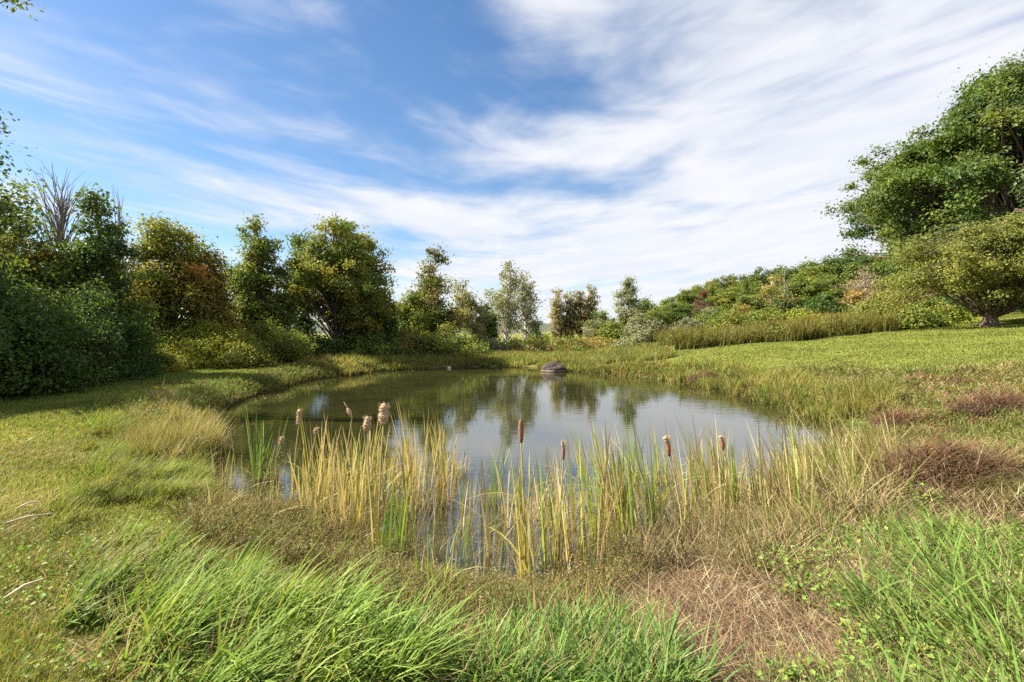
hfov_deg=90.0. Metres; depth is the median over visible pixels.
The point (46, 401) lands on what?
mown strip grass
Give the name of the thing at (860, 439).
reed tuft
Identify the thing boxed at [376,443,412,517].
reed tuft
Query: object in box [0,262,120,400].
shrub
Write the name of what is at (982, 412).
rusty weeds
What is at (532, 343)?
shrub
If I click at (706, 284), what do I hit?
broadleaf tree
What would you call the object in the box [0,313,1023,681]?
ground
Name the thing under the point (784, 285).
dead tree
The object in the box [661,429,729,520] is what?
reed tuft
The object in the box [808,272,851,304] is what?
broadleaf tree
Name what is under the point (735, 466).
reed tuft
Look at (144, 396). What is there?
bank herbs
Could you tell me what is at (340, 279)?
broadleaf tree
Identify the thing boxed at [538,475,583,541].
reed tuft
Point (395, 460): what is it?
reed tuft
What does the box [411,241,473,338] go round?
broadleaf tree
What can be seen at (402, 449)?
reed tuft
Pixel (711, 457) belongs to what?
reed tuft
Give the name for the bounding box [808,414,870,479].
reed tuft
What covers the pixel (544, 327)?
hills
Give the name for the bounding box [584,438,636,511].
reed tuft
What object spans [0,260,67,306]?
shrub
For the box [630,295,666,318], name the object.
broadleaf tree
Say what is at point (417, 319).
broadleaf tree
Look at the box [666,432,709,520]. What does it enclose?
reed tuft
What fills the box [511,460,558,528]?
reed tuft
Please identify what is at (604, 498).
reed tuft
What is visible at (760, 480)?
reed tuft
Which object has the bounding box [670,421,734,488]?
reed tuft
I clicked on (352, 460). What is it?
reed tuft
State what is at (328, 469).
reed tuft
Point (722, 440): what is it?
cattail
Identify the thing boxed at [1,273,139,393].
shrub
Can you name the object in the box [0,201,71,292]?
broadleaf tree
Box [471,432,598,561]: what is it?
reed tuft
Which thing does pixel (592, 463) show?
reed tuft
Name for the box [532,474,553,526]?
reed tuft
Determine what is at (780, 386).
shore grass
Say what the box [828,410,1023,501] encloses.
brush heap
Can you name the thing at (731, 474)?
reed tuft
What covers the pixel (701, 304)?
broadleaf tree
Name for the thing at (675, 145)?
sky
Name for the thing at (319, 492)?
reed tuft
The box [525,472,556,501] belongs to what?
reed tuft
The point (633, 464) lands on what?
reed tuft
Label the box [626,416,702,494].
reed tuft
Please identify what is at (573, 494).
reed tuft
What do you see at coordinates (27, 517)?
dry stalk
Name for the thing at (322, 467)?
reed tuft
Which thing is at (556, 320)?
poplar tree
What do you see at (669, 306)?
broadleaf tree
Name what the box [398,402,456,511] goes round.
reed tuft
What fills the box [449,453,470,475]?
reed tuft
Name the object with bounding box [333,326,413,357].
shrub
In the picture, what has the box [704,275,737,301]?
broadleaf tree
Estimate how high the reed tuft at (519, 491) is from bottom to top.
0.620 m
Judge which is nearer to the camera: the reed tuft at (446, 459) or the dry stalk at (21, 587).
the dry stalk at (21, 587)
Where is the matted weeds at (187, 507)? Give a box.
[159,479,661,639]
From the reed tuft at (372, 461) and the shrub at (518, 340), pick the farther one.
the shrub at (518, 340)
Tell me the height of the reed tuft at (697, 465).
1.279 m
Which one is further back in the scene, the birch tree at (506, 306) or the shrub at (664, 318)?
the shrub at (664, 318)
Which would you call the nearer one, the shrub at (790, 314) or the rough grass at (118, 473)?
the rough grass at (118, 473)
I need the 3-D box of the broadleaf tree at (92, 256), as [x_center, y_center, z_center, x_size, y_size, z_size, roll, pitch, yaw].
[-16.157,-2.306,19.811,5.342,7.597,5.174,0,1,0]
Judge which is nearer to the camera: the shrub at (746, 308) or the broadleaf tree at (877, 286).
the shrub at (746, 308)
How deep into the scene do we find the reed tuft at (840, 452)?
5.81 m
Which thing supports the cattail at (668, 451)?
in the pond water
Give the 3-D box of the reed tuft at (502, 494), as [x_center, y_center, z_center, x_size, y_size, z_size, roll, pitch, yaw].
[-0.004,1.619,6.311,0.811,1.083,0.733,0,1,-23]
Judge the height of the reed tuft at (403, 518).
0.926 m
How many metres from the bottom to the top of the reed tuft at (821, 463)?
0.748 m
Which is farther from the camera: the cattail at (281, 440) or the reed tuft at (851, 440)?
the cattail at (281, 440)
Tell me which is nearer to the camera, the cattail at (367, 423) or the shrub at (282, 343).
the cattail at (367, 423)
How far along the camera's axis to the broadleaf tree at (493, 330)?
47.60 m
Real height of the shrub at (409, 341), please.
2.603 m
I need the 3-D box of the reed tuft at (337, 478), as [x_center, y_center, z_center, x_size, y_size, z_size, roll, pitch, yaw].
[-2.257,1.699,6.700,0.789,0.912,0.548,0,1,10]
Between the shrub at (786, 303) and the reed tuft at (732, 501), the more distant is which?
the shrub at (786, 303)
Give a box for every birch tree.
[446,277,499,340]
[479,258,530,343]
[512,268,545,339]
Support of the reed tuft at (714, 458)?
in the pond water
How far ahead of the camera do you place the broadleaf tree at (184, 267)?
26.08 m
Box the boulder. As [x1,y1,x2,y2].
[541,361,566,371]
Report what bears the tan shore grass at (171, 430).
on the ground at (494, 365)
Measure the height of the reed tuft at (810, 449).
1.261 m
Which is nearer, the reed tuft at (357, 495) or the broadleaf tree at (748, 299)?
the reed tuft at (357, 495)
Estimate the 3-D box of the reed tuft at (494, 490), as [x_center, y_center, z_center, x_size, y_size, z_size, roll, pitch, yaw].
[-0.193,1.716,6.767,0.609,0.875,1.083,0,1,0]
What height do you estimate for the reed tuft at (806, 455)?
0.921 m
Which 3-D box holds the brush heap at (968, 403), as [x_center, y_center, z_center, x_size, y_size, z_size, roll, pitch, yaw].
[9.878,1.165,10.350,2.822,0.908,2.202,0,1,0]
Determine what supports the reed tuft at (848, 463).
on the ground at (494, 365)
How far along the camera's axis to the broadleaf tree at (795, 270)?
109.64 m
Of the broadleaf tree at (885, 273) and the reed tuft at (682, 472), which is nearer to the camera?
the reed tuft at (682, 472)
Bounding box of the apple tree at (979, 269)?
[868,208,1023,326]
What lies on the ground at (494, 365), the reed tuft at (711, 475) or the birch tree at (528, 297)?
the birch tree at (528, 297)
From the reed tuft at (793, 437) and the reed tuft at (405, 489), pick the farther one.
the reed tuft at (793, 437)
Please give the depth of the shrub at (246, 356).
24.45 m
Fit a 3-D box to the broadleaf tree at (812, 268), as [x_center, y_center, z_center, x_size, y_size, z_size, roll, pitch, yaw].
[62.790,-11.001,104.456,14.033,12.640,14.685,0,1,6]
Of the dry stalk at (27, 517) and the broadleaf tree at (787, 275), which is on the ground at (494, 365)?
the broadleaf tree at (787, 275)
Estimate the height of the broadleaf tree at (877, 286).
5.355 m
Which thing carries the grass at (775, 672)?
on the ground at (494, 365)
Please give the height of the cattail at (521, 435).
1.610 m
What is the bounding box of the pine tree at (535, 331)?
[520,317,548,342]
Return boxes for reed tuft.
[192,475,244,510]
[202,416,288,481]
[222,451,236,488]
[227,406,277,484]
[247,424,368,529]
[256,418,289,480]
[287,408,326,500]
[288,420,335,515]
[288,432,378,498]
[308,416,336,498]
[313,438,407,517]
[324,442,350,486]
[325,427,349,491]
[326,444,345,503]
[332,429,364,493]
[334,421,412,531]
[334,433,371,503]
[336,429,413,517]
[337,457,363,519]
[345,438,359,486]
[348,423,387,526]
[352,430,407,499]
[352,431,381,517]
[355,451,380,500]
[363,477,421,556]
[365,416,387,490]
[366,432,395,491]
[369,434,409,489]
[373,403,429,501]
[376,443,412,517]
[377,422,419,497]
[378,409,428,472]
[378,447,408,507]
[379,475,411,557]
[383,425,406,489]
[394,416,445,510]
[394,448,423,521]
[396,421,418,478]
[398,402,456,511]
[399,412,465,516]
[400,509,506,596]
[405,418,432,498]
[408,420,445,485]
[412,530,456,584]
[430,406,459,500]
[440,433,466,481]
[443,453,465,478]
[444,449,540,585]
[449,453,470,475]
[457,465,490,533]
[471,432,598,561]
[473,546,502,583]
[475,452,507,559]
[477,439,510,506]
[488,432,532,514]
[500,472,548,529]
[510,465,532,506]
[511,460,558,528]
[520,431,599,571]
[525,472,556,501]
[531,453,572,568]
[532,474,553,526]
[535,422,649,529]
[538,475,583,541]
[540,418,638,538]
[543,467,596,527]
[545,444,569,497]
[554,426,618,514]
[556,397,636,533]
[561,434,640,545]
[565,463,590,507]
[566,423,602,540]
[569,421,618,532]
[571,435,610,510]
[573,426,613,538]
[575,433,612,492]
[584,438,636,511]
[588,413,636,529]
[588,436,653,546]
[589,444,605,509]
[609,409,645,480]
[609,434,646,489]
[609,446,628,505]
[624,442,658,510]
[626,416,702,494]
[633,430,661,534]
[635,424,704,506]
[649,423,701,508]
[654,448,670,481]
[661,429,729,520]
[661,434,697,526]
[662,411,715,488]
[662,420,722,489]
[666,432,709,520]
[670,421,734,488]
[671,403,714,500]
[683,424,730,481]
[683,439,753,516]
[686,431,717,484]
[694,423,734,493]
[696,416,735,491]
[696,416,790,512]
[697,445,716,505]
[698,436,752,523]
[702,418,744,515]
[706,439,779,500]
[722,434,738,515]
[724,421,804,507]
[725,437,763,506]
[730,446,744,477]
[739,434,793,509]
[744,421,785,467]
[746,406,813,472]
[759,432,795,505]
[765,400,838,478]
[767,439,803,486]
[770,421,798,462]
[779,419,823,518]
[780,408,835,468]
[785,426,831,475]
[788,423,877,474]
[789,405,858,499]
[789,428,852,479]
[791,423,832,493]
[795,435,831,479]
[797,429,864,490]
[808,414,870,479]
[816,419,867,473]
[816,440,903,495]
[820,411,940,493]
[824,409,870,467]
[828,410,881,455]
[853,417,886,466]
[863,424,898,456]
[878,405,901,446]
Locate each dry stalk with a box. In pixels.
[4,513,52,523]
[4,578,43,598]
[16,501,39,508]
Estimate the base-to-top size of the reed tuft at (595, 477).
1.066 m
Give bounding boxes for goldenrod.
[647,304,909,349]
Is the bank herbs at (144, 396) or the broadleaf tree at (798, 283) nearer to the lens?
the bank herbs at (144, 396)
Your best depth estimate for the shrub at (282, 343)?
28.25 m
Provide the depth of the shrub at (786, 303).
55.24 m
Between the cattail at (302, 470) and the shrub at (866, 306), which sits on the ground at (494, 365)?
the shrub at (866, 306)
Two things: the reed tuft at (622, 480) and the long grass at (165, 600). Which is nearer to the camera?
the long grass at (165, 600)
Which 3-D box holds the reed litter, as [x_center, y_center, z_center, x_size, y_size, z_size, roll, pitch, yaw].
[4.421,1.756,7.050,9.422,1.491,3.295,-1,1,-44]
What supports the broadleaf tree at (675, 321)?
on the ground at (494, 365)
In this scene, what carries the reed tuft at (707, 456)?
in the pond water
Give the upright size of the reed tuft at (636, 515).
1.300 m
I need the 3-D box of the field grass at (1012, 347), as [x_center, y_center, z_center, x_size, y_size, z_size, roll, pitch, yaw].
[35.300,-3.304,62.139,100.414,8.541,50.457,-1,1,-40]
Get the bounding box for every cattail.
[273,436,284,479]
[290,409,302,501]
[298,427,318,502]
[337,402,356,507]
[359,415,381,529]
[365,402,389,550]
[505,419,536,583]
[552,440,571,564]
[663,435,691,536]
[718,434,745,511]
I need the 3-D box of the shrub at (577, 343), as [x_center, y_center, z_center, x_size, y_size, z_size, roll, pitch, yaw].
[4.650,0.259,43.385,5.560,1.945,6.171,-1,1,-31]
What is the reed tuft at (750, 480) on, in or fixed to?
on the ground at (494, 365)
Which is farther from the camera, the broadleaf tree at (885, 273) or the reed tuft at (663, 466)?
the broadleaf tree at (885, 273)
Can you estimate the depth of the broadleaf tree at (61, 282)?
18.54 m
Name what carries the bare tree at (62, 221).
on the ground at (494, 365)
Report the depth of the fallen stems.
3.44 m
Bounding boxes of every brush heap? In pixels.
[683,368,720,382]
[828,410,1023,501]
[844,400,953,430]
[935,381,1023,416]
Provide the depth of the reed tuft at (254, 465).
7.57 m
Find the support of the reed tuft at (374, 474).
in the pond water
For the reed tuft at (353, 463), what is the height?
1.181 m
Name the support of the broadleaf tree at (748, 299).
on the ground at (494, 365)
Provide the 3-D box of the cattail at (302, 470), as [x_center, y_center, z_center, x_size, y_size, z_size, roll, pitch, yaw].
[-2.438,1.581,6.182,0.266,1.103,0.220,0,1,0]
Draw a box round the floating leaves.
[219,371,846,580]
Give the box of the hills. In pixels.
[154,321,552,333]
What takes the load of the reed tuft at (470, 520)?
in the pond water
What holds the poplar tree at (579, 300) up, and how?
on the ground at (494, 365)
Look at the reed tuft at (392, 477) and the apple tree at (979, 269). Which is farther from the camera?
the apple tree at (979, 269)
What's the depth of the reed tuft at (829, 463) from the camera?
6.08 m
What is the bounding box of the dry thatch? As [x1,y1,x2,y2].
[581,545,884,681]
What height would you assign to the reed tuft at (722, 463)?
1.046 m
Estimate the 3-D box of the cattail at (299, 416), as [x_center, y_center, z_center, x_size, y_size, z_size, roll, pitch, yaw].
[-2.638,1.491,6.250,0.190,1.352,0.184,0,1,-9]
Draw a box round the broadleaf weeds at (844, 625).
[742,453,1023,681]
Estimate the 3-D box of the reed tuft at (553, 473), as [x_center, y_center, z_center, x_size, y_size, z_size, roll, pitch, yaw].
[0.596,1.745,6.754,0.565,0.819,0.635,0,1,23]
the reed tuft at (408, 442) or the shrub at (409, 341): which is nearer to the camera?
the reed tuft at (408, 442)
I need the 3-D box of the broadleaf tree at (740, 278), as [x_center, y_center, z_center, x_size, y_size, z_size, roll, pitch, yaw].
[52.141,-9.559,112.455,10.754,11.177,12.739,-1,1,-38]
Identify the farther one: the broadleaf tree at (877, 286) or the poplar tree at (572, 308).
the broadleaf tree at (877, 286)
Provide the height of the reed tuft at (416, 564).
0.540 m
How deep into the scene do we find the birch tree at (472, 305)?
45.61 m
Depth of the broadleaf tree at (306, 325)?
36.38 m
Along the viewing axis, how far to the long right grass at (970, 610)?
3.12 m
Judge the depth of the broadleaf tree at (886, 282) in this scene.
79.69 m
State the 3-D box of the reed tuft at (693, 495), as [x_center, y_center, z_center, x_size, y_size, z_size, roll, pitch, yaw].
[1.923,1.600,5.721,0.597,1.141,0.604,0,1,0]
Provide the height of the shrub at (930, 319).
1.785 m
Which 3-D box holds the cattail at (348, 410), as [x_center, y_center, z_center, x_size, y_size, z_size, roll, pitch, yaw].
[-2.021,1.471,6.258,0.250,1.463,0.136,0,1,-23]
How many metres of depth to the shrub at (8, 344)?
12.14 m
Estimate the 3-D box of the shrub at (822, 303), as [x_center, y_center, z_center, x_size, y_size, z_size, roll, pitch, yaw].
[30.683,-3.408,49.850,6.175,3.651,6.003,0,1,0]
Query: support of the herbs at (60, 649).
on the ground at (494, 365)
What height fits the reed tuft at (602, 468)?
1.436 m
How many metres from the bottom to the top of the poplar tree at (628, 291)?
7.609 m
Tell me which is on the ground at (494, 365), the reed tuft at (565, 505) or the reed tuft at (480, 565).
the reed tuft at (480, 565)
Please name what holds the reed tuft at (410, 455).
in the pond water
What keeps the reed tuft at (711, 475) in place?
in the pond water
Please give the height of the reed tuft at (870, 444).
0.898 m
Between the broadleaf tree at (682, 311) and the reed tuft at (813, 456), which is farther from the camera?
the broadleaf tree at (682, 311)
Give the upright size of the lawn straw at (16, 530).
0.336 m
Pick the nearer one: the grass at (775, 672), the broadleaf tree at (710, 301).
the grass at (775, 672)
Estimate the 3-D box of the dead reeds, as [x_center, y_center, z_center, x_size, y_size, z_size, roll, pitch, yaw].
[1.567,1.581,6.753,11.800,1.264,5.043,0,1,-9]
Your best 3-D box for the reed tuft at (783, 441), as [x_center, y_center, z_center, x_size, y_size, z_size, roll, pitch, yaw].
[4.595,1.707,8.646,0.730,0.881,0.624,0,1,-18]
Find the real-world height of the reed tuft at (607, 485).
1.430 m
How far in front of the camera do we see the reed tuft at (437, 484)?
6.35 m
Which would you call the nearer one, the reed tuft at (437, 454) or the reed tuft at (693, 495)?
the reed tuft at (693, 495)
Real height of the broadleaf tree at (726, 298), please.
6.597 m
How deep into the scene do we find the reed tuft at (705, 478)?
6.41 m
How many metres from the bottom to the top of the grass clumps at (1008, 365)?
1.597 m
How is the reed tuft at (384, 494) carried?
in the pond water
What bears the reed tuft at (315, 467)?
in the pond water
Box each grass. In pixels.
[0,360,405,427]
[0,368,715,681]
[18,386,234,537]
[43,510,504,681]
[107,378,241,464]
[135,360,395,414]
[287,576,761,681]
[289,350,911,426]
[607,311,1023,388]
[721,466,1023,681]
[752,489,1023,681]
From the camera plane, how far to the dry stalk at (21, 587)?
3.35 m
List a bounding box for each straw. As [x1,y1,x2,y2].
[0,426,128,681]
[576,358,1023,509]
[716,468,1023,681]
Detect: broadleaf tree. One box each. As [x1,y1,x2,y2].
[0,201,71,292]
[12,252,137,330]
[24,182,173,372]
[121,211,230,348]
[166,243,248,354]
[219,211,309,342]
[269,211,408,346]
[274,227,321,338]
[365,283,406,351]
[391,286,441,340]
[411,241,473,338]
[473,301,504,342]
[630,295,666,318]
[652,294,686,311]
[661,287,700,308]
[663,303,697,324]
[669,315,681,323]
[686,284,712,300]
[691,289,716,315]
[691,296,727,310]
[701,280,720,299]
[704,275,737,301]
[711,286,744,312]
[725,273,740,288]
[730,287,782,310]
[734,272,755,284]
[735,267,783,294]
[746,265,794,286]
[756,273,785,306]
[761,275,817,308]
[786,264,807,278]
[786,278,840,306]
[788,257,853,283]
[798,253,842,276]
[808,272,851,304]
[821,252,884,286]
[851,279,903,300]
[854,252,887,281]
[867,273,918,301]
[876,255,940,300]
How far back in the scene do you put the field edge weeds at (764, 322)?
43.88 m
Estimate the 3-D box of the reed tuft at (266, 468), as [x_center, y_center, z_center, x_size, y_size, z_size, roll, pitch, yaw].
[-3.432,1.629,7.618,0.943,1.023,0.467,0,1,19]
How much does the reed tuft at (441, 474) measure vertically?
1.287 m
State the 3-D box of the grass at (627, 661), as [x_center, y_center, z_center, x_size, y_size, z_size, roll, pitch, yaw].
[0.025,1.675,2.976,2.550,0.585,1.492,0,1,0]
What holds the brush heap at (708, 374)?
on the ground at (494, 365)
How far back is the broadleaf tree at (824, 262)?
106.55 m
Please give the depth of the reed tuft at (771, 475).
5.88 m
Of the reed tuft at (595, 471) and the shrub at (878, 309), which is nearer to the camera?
the reed tuft at (595, 471)
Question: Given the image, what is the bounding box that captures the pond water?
[210,367,848,586]
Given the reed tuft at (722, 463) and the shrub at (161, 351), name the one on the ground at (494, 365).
the shrub at (161, 351)
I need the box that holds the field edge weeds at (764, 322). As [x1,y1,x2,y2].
[653,312,855,336]
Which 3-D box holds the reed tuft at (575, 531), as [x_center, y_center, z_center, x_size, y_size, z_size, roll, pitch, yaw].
[0.419,1.483,4.503,0.928,1.337,0.540,-1,1,-31]
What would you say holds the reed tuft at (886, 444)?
on the ground at (494, 365)
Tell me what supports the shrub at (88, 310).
on the ground at (494, 365)
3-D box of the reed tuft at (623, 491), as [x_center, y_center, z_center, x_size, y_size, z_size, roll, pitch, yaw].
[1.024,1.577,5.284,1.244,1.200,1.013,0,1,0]
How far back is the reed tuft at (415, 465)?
6.89 m
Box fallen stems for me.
[583,473,1023,681]
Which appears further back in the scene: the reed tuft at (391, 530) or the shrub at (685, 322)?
the shrub at (685, 322)
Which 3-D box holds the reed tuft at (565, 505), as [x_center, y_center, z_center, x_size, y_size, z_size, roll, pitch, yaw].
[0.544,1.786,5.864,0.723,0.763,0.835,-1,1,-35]
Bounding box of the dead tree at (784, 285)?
[776,266,795,298]
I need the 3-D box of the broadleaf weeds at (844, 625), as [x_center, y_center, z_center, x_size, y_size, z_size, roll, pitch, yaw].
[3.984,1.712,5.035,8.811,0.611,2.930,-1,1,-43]
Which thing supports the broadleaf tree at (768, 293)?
on the ground at (494, 365)
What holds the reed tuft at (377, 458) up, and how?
in the pond water
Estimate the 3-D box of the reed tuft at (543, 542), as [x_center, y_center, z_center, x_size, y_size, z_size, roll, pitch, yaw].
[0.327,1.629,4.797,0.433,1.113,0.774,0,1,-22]
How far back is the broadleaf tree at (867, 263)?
103.10 m
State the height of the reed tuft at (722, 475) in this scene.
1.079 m
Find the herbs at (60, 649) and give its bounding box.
[0,438,656,681]
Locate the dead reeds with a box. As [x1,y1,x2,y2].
[205,408,918,579]
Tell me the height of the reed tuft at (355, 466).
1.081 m
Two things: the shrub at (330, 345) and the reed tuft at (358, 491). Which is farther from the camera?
the shrub at (330, 345)
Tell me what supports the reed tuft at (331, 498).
on the ground at (494, 365)
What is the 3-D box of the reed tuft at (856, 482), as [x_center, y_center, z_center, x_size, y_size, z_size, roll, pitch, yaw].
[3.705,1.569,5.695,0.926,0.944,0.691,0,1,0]
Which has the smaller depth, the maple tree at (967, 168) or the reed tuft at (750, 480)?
the reed tuft at (750, 480)
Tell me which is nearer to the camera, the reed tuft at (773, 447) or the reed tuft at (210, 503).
the reed tuft at (210, 503)
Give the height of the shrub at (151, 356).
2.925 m
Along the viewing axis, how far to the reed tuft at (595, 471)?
6.21 m
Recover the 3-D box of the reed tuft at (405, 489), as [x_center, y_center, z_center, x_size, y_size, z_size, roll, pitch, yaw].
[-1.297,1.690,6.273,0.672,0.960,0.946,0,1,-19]
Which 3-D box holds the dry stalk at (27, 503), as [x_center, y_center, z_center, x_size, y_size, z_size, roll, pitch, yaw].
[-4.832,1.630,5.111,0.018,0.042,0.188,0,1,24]
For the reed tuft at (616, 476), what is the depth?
6.31 m
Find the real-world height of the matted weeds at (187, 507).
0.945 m
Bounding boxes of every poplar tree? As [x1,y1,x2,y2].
[543,286,569,339]
[559,291,581,338]
[570,290,593,336]
[579,284,601,335]
[610,273,646,328]
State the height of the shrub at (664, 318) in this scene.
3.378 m
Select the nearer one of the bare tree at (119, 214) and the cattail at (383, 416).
the cattail at (383, 416)
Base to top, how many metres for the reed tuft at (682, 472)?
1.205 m
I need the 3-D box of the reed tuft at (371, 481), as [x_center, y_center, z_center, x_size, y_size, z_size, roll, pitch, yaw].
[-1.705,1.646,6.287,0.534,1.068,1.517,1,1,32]
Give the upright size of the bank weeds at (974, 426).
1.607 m
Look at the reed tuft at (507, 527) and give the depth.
5.74 m
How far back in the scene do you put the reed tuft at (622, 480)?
5.44 m
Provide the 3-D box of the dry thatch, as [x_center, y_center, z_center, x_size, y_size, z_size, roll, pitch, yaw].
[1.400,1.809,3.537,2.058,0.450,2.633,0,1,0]
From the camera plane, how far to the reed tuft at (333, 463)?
7.04 m
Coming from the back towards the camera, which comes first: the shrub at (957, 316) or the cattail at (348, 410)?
the shrub at (957, 316)
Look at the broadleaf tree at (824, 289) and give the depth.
77.41 m
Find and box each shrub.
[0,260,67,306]
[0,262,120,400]
[0,270,31,301]
[0,303,51,402]
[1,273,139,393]
[43,275,169,383]
[99,308,169,376]
[138,320,182,368]
[148,335,224,373]
[157,314,274,367]
[197,336,285,369]
[239,312,326,362]
[302,327,354,358]
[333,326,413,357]
[388,324,439,355]
[416,315,493,356]
[464,331,513,351]
[498,333,526,345]
[504,331,562,351]
[541,334,596,351]
[578,307,620,339]
[578,330,616,346]
[595,316,628,339]
[612,309,673,345]
[643,307,675,328]
[668,314,704,330]
[692,303,726,324]
[695,308,760,330]
[722,301,757,315]
[738,302,793,323]
[764,294,799,314]
[774,306,825,322]
[792,288,855,314]
[833,288,870,311]
[838,287,902,317]
[852,304,921,329]
[876,290,959,311]
[888,302,953,328]
[923,300,982,324]
[932,291,980,316]
[1014,303,1023,311]
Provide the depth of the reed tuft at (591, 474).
5.65 m
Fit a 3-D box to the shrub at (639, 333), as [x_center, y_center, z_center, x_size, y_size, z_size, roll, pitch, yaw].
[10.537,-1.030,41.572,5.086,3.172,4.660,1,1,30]
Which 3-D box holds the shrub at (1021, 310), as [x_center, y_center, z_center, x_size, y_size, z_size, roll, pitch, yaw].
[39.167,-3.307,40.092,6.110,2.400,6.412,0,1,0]
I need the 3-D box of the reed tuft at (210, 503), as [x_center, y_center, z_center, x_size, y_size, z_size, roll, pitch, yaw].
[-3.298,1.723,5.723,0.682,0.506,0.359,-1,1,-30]
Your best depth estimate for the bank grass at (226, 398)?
18.42 m
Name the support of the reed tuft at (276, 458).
in the pond water
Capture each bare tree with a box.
[15,159,89,250]
[95,186,154,295]
[835,260,885,299]
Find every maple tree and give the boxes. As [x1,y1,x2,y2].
[0,0,57,297]
[814,49,1023,294]
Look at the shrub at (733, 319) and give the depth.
42.32 m
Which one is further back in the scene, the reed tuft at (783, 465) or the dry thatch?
the reed tuft at (783, 465)
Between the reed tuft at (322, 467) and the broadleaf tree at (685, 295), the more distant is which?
the broadleaf tree at (685, 295)
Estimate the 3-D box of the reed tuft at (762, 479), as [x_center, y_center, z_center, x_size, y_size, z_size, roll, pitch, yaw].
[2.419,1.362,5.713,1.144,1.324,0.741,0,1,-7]
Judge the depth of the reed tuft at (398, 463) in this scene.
7.23 m
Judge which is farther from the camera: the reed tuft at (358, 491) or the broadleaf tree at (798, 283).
the broadleaf tree at (798, 283)
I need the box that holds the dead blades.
[5,502,731,681]
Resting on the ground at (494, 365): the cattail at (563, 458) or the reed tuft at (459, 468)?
the cattail at (563, 458)
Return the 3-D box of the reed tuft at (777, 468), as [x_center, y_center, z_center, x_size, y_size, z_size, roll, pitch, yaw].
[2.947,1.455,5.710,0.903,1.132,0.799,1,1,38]
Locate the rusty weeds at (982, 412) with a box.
[650,367,1016,470]
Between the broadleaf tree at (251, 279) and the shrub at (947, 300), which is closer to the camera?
the broadleaf tree at (251, 279)
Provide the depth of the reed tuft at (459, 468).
7.78 m
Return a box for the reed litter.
[587,412,943,585]
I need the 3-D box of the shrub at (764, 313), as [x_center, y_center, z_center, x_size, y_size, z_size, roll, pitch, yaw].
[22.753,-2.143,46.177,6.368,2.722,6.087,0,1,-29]
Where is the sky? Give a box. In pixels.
[0,0,1023,323]
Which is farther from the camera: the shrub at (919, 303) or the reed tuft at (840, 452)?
the shrub at (919, 303)
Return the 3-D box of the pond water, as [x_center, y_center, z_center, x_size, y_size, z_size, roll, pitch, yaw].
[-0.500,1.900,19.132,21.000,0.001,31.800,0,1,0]
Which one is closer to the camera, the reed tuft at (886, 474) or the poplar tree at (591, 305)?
the reed tuft at (886, 474)
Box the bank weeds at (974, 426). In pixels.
[568,358,1023,508]
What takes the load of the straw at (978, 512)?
on the ground at (494, 365)
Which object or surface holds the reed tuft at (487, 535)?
in the pond water
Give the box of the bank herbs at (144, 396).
[127,359,403,422]
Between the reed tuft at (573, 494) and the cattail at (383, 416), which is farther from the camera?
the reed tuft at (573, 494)
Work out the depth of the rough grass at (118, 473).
6.71 m
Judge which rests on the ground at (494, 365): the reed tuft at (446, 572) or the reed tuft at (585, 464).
the reed tuft at (446, 572)
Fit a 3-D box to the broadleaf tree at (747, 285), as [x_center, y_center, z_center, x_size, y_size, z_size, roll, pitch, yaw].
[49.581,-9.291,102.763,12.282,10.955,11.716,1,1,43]
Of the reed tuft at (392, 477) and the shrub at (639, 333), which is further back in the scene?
the shrub at (639, 333)
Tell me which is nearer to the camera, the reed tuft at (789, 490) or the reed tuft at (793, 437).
the reed tuft at (789, 490)
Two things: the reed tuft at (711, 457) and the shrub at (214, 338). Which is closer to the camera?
the reed tuft at (711, 457)
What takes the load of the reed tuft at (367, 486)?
in the pond water
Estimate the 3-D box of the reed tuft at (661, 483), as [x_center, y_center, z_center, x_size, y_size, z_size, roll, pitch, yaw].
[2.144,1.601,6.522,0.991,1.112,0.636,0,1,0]
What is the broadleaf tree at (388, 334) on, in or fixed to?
on the ground at (494, 365)
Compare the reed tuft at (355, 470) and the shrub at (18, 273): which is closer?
the reed tuft at (355, 470)
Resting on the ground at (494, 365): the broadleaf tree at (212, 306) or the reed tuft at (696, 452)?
the broadleaf tree at (212, 306)
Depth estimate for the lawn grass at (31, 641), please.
4.36 m
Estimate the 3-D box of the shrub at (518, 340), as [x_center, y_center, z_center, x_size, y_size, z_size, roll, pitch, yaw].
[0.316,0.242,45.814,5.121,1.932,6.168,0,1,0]
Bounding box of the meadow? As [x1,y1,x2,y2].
[289,335,677,365]
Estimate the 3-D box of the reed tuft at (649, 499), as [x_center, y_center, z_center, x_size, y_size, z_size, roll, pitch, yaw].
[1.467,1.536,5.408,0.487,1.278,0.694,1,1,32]
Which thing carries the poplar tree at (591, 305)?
on the ground at (494, 365)
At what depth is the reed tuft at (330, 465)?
7.52 m
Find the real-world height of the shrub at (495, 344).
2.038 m
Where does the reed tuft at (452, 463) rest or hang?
in the pond water

